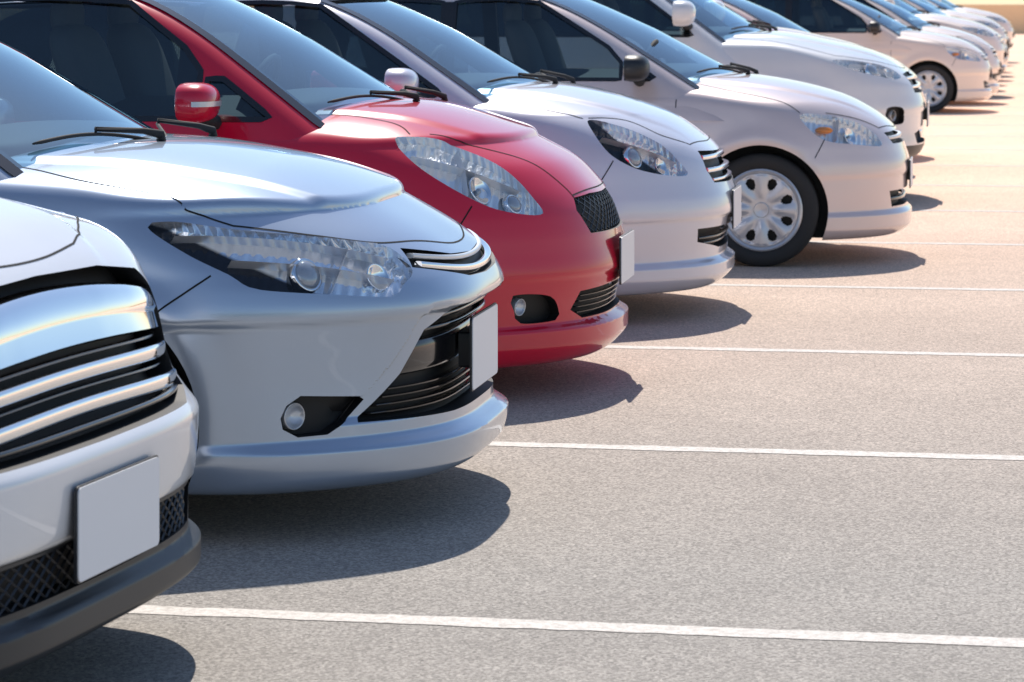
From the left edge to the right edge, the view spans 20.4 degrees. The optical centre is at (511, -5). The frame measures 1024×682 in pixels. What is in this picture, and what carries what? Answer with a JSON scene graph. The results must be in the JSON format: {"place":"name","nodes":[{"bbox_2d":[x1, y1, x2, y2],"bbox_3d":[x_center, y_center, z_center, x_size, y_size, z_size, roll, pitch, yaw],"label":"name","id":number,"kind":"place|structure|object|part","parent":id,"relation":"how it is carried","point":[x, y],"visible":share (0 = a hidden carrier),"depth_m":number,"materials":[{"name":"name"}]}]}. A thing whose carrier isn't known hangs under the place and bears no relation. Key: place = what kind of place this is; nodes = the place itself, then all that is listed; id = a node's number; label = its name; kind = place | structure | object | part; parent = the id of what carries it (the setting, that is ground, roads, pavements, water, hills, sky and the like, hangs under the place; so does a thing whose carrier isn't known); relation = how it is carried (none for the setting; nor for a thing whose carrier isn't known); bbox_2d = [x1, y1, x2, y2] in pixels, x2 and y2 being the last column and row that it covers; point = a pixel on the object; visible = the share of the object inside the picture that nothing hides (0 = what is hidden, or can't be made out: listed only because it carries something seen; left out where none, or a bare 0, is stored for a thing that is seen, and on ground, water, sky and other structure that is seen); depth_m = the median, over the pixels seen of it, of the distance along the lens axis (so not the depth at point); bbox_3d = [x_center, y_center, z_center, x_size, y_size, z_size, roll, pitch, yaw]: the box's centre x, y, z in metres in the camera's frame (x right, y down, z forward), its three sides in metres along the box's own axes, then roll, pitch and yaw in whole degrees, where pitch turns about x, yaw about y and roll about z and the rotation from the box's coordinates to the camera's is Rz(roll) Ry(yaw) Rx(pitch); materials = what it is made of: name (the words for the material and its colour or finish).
{"place":"outdoors","nodes":[
{"label":"outdoors","id":0,"kind":"place"},
{"bbox_2d":[0,34,1023,681],"bbox_3d":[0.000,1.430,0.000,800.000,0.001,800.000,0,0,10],"label":"ground","id":1,"kind":"structure","parent":0,"point":[922,546],"depth_m":7.86,"materials":[{"name":"grey asphalt"}]},
{"bbox_2d":[0,197,200,677],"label":"parked car","id":2,"kind":"object","parent":1,"relation":"on","point":[99,419],"visible":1,"depth_m":5.66,"materials":[{"name":"white paint"}]},
{"bbox_2d":[0,41,508,494],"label":"parked car","id":3,"kind":"object","parent":1,"relation":"on","point":[325,325],"visible":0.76,"depth_m":7.54,"materials":[{"name":"silver metal"}]},
{"bbox_3d":[-1.717,0.244,9.050,0.891,0.407,0.181,0,0,10],"label":"side window","id":4,"kind":"part","parent":3,"relation":"part of","materials":[{"name":"blue glass"}]},
{"bbox_2d":[0,0,633,367],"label":"parked car","id":5,"kind":"object","parent":1,"relation":"on","point":[533,209],"visible":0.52,"depth_m":10.17,"materials":[{"name":"red paint"}]},
{"bbox_3d":[-1.550,0.222,10.238,0.927,0.449,0.187,0,0,10],"label":"side window","id":6,"kind":"part","parent":5,"relation":"part of","materials":[{"name":"black glass"}]},
{"bbox_3d":[-1.321,0.222,11.566,0.927,0.449,0.187,0,0,10],"label":"side window","id":7,"kind":"part","parent":5,"relation":"part of","materials":[{"name":"blue glass"}]},
{"bbox_3d":[-0.971,0.366,10.076,0.263,0.163,0.067,0,0,10],"label":"side window","id":8,"kind":"part","parent":5,"relation":"part of","materials":[{"name":"black glass"}]},
{"bbox_3d":[-0.722,0.366,11.524,0.263,0.163,0.067,0,0,10],"label":"side window","id":9,"kind":"part","parent":5,"relation":"part of","materials":[{"name":"blue glass"}]},
{"bbox_2d":[15,0,740,295],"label":"parked car","id":10,"kind":"object","parent":1,"relation":"on","point":[666,177],"visible":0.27,"depth_m":12.53,"materials":[{"name":"white paint"}]},
{"bbox_3d":[-0.850,0.233,12.601,1.146,0.429,0.185,0,0,10],"label":"side window","id":11,"kind":"part","parent":10,"relation":"part of","materials":[{"name":"black glass"}]},
{"bbox_3d":[-0.620,0.233,13.933,1.146,0.429,0.185,0,0,10],"label":"side window","id":12,"kind":"part","parent":10,"relation":"part of","materials":[{"name":"blue glass"}]},
{"bbox_2d":[128,605,1023,646],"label":"parking line","id":13,"kind":"object","parent":1,"relation":"on","point":[644,628],"visible":0.83,"depth_m":6.44,"materials":[{"name":"paint"}]},
{"bbox_2d":[283,0,912,266],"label":"parked car","id":14,"kind":"object","parent":1,"relation":"on","point":[808,162],"visible":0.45,"depth_m":15.14,"materials":[{"name":"silver metal"}]},
{"bbox_3d":[-0.816,0.232,15.495,0.911,0.450,0.180,0,0,12],"label":"side window","id":15,"kind":"part","parent":14,"relation":"part of","materials":[{"name":"black glass"}]},
{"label":"side window","id":16,"kind":"part","parent":14,"relation":"part of","materials":[{"name":"black glass"}]},
{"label":"side window","id":17,"kind":"part","parent":14,"relation":"part of","materials":[{"name":"blue glass"}]},
{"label":"side window","id":18,"kind":"part","parent":14,"relation":"part of","materials":[{"name":"black glass"}]},
{"bbox_2d":[469,0,928,157],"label":"parked car","id":19,"kind":"object","parent":1,"relation":"on","point":[886,86],"visible":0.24,"depth_m":19.52,"materials":[{"name":"white paint"}]},
{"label":"side window","id":20,"kind":"part","parent":19,"relation":"part of","materials":[{"name":"black glass"}]},
{"bbox_2d":[488,441,1023,459],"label":"parking line","id":21,"kind":"object","parent":1,"relation":"on","point":[792,451],"visible":0.51,"depth_m":8.94,"materials":[{"name":"paint"}]},
{"bbox_2d":[692,0,862,46],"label":"parked car","id":22,"kind":"object","parent":1,"relation":"on","point":[782,29],"visible":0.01,"depth_m":22.89,"materials":[{"name":"white paint"}]},
{"bbox_2d":[604,345,1023,356],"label":"parking line","id":23,"kind":"object","parent":1,"relation":"on","point":[806,350],"visible":0.41,"depth_m":11.45,"materials":[{"name":"paint"}]},
{"bbox_2d":[721,0,925,136],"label":"parked car","id":24,"kind":"object","parent":1,"relation":"on","point":[747,10],"visible":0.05,"depth_m":25.14,"materials":[{"name":"white paint"}]},
{"bbox_2d":[710,284,1023,290],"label":"parking line","id":25,"kind":"object","parent":1,"relation":"on","point":[867,287],"visible":0.24,"depth_m":13.93,"materials":[{"name":"paint"}]},
{"bbox_2d":[747,0,991,112],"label":"parked car","id":26,"kind":"object","parent":1,"relation":"on","point":[946,69],"visible":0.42,"depth_m":34.80,"materials":[{"name":"white paint"}]},
{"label":"side window","id":27,"kind":"part","parent":26,"relation":"part of","materials":[{"name":"black glass"}]},
{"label":"side window","id":28,"kind":"part","parent":26,"relation":"part of","materials":[{"name":"black glass"}]},
{"bbox_2d":[809,241,1023,244],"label":"parking line","id":29,"kind":"object","parent":1,"relation":"on","point":[913,243],"visible":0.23,"depth_m":16.40,"materials":[{"name":"paint"}]},
{"bbox_2d":[854,0,1000,101],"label":"parked car","id":30,"kind":"object","parent":1,"relation":"on","point":[890,10],"visible":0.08,"depth_m":37.49,"materials":[{"name":"white paint"}]},
{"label":"side window","id":31,"kind":"part","parent":30,"relation":"part of","materials":[{"name":"glass"}]},
{"bbox_2d":[885,0,1006,75],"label":"parked car","id":32,"kind":"object","parent":1,"relation":"on","point":[987,34],"visible":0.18,"depth_m":39.87,"materials":[{"name":"white paint"}]},
{"bbox_2d":[900,6,1000,80],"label":"parked car","id":33,"kind":"object","parent":1,"relation":"on","point":[998,78],"visible":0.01,"depth_m":42.83,"materials":[{"name":"white paint"}]},
{"bbox_2d":[902,0,1008,71],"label":"parked car","id":34,"kind":"object","parent":1,"relation":"on","point":[917,4],"visible":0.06,"depth_m":47.86,"materials":[{"name":"white paint"}]},
{"bbox_2d":[934,165,991,165],"bbox_3d":[3.817,1.429,23.931,9.800,0.001,0.106,0,0,10],"label":"parking line","id":35,"kind":"object","parent":1,"relation":"on","point":[962,165],"visible":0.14,"depth_m":23.93,"materials":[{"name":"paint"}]},
{"bbox_2d":[919,0,1008,57],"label":"parked car","id":36,"kind":"object","parent":1,"relation":"on","point":[991,24],"visible":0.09,"depth_m":50.15,"materials":[{"name":"white paint"}]},
{"bbox_2d":[908,184,1023,186],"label":"parking line","id":37,"kind":"object","parent":1,"relation":"on","point":[970,185],"visible":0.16,"depth_m":21.41,"materials":[{"name":"paint"}]},
{"bbox_2d":[926,0,1009,56],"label":"parked car","id":38,"kind":"object","parent":1,"relation":"on","point":[937,3],"visible":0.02,"depth_m":58.13,"materials":[{"name":"white paint"}]},
{"bbox_2d":[912,210,1023,211],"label":"parking line","id":39,"kind":"object","parent":1,"relation":"on","point":[968,210],"visible":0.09,"depth_m":18.92,"materials":[{"name":"paint"}]},
{"bbox_2d":[938,0,1014,47],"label":"parked car","id":40,"kind":"object","parent":1,"relation":"on","point":[1003,22],"visible":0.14,"depth_m":60.55,"materials":[{"name":"white paint"}]},
{"bbox_2d":[951,149,1008,149],"bbox_3d":[4.250,1.429,26.443,9.800,0.001,0.106,0,0,10],"label":"parking line","id":41,"kind":"object","parent":1,"relation":"on","point":[979,149],"visible":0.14,"depth_m":26.42,"materials":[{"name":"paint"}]},
{"bbox_2d":[987,115,1023,115],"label":"parking line","id":42,"kind":"object","parent":1,"relation":"on","point":[1005,115],"visible":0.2,"depth_m":33.92,"materials":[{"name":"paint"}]},
{"bbox_2d":[943,0,1023,4],"label":"sky","id":43,"kind":"structure","parent":0,"point":[982,2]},
{"bbox_2d":[947,4,1023,33],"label":"boundary wall","id":44,"kind":"structure","parent":0,"point":[1013,15],"depth_m":106.38,"materials":[{"name":"brown"}]}
]}

